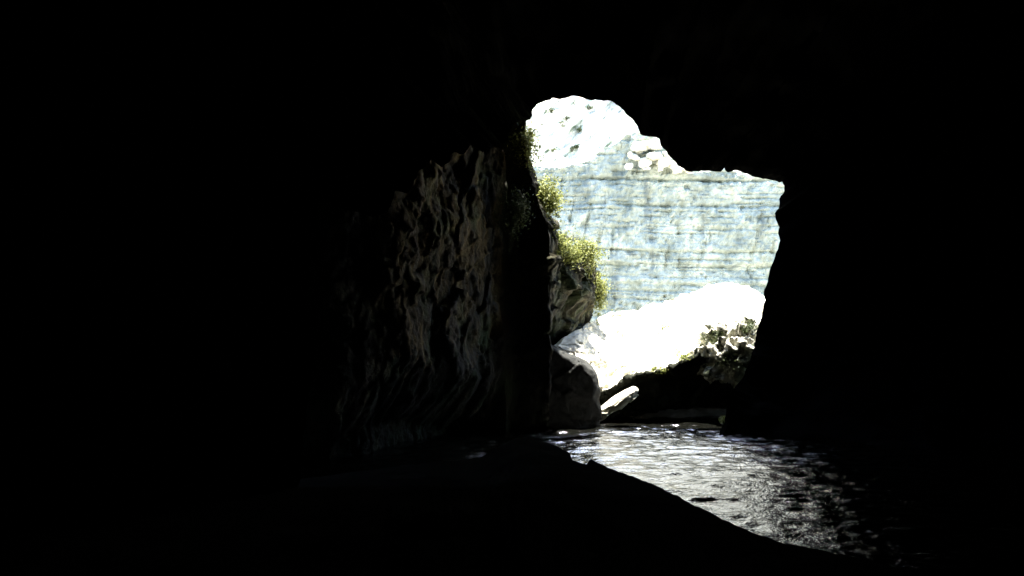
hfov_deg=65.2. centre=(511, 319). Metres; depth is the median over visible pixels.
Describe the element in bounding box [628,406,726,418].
ground
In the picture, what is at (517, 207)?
shrub
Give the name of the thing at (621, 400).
boulder
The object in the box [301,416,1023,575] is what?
water
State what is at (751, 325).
shrub
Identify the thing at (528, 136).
shrub
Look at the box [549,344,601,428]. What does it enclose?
boulder
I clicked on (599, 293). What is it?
shrub
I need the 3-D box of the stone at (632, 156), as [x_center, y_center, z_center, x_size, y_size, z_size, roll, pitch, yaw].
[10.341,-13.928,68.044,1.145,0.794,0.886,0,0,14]
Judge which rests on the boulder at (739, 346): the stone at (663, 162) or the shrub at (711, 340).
the shrub at (711, 340)
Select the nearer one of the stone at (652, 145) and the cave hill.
the cave hill
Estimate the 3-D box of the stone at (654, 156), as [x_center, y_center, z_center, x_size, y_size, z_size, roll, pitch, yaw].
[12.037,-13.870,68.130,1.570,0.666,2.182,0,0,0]
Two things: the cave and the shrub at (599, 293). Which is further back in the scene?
the shrub at (599, 293)
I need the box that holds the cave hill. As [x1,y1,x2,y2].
[221,100,781,209]
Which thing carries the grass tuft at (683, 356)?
on the boulder at (612, 348)
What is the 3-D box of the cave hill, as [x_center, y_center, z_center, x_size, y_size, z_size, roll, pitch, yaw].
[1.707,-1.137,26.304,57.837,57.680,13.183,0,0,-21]
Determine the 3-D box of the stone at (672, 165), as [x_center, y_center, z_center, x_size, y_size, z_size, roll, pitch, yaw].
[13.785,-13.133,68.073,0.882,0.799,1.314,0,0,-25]
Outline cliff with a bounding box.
[533,132,783,322]
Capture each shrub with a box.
[494,186,534,254]
[505,121,545,192]
[518,167,571,229]
[553,225,584,261]
[558,119,567,126]
[562,244,594,274]
[573,236,608,278]
[592,269,616,325]
[656,322,673,329]
[696,327,722,346]
[716,351,743,380]
[730,314,758,339]
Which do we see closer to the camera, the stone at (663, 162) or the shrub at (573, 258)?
the shrub at (573, 258)
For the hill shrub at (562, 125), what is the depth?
73.74 m
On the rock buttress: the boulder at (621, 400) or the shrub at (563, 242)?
the shrub at (563, 242)
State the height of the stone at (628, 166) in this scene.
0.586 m
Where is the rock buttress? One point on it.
(435, 308)
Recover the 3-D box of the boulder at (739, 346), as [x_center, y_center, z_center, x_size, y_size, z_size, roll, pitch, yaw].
[8.926,1.447,31.918,3.314,3.249,3.398,0,0,0]
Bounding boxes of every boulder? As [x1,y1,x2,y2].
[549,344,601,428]
[554,282,764,417]
[599,386,638,420]
[694,316,759,387]
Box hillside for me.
[526,96,743,173]
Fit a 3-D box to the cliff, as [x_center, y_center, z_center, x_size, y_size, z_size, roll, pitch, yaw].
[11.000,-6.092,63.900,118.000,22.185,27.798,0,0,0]
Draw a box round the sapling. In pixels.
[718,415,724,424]
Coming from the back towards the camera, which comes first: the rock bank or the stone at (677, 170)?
the stone at (677, 170)
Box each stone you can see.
[624,163,632,169]
[627,152,639,160]
[630,141,647,153]
[638,157,651,167]
[645,140,661,149]
[646,152,662,160]
[656,157,670,168]
[667,161,678,169]
[672,167,682,173]
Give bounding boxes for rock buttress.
[302,121,600,458]
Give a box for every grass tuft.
[648,365,668,375]
[675,351,693,360]
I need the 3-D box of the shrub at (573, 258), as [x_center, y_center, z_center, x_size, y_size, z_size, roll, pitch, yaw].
[2.315,-2.553,32.042,1.630,1.542,1.679,0,0,-13]
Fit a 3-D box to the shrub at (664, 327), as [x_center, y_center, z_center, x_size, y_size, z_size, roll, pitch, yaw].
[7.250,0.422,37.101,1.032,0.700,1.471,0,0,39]
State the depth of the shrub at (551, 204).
29.55 m
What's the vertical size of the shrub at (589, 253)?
1.951 m
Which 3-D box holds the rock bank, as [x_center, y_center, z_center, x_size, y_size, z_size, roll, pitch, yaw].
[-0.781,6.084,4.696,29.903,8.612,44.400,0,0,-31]
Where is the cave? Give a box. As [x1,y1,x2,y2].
[0,0,1023,511]
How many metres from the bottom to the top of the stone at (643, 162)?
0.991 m
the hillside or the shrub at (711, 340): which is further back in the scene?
the hillside
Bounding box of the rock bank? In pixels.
[0,437,929,575]
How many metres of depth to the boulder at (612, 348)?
33.84 m
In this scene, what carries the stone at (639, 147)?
on the cliff
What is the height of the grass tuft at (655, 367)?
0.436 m

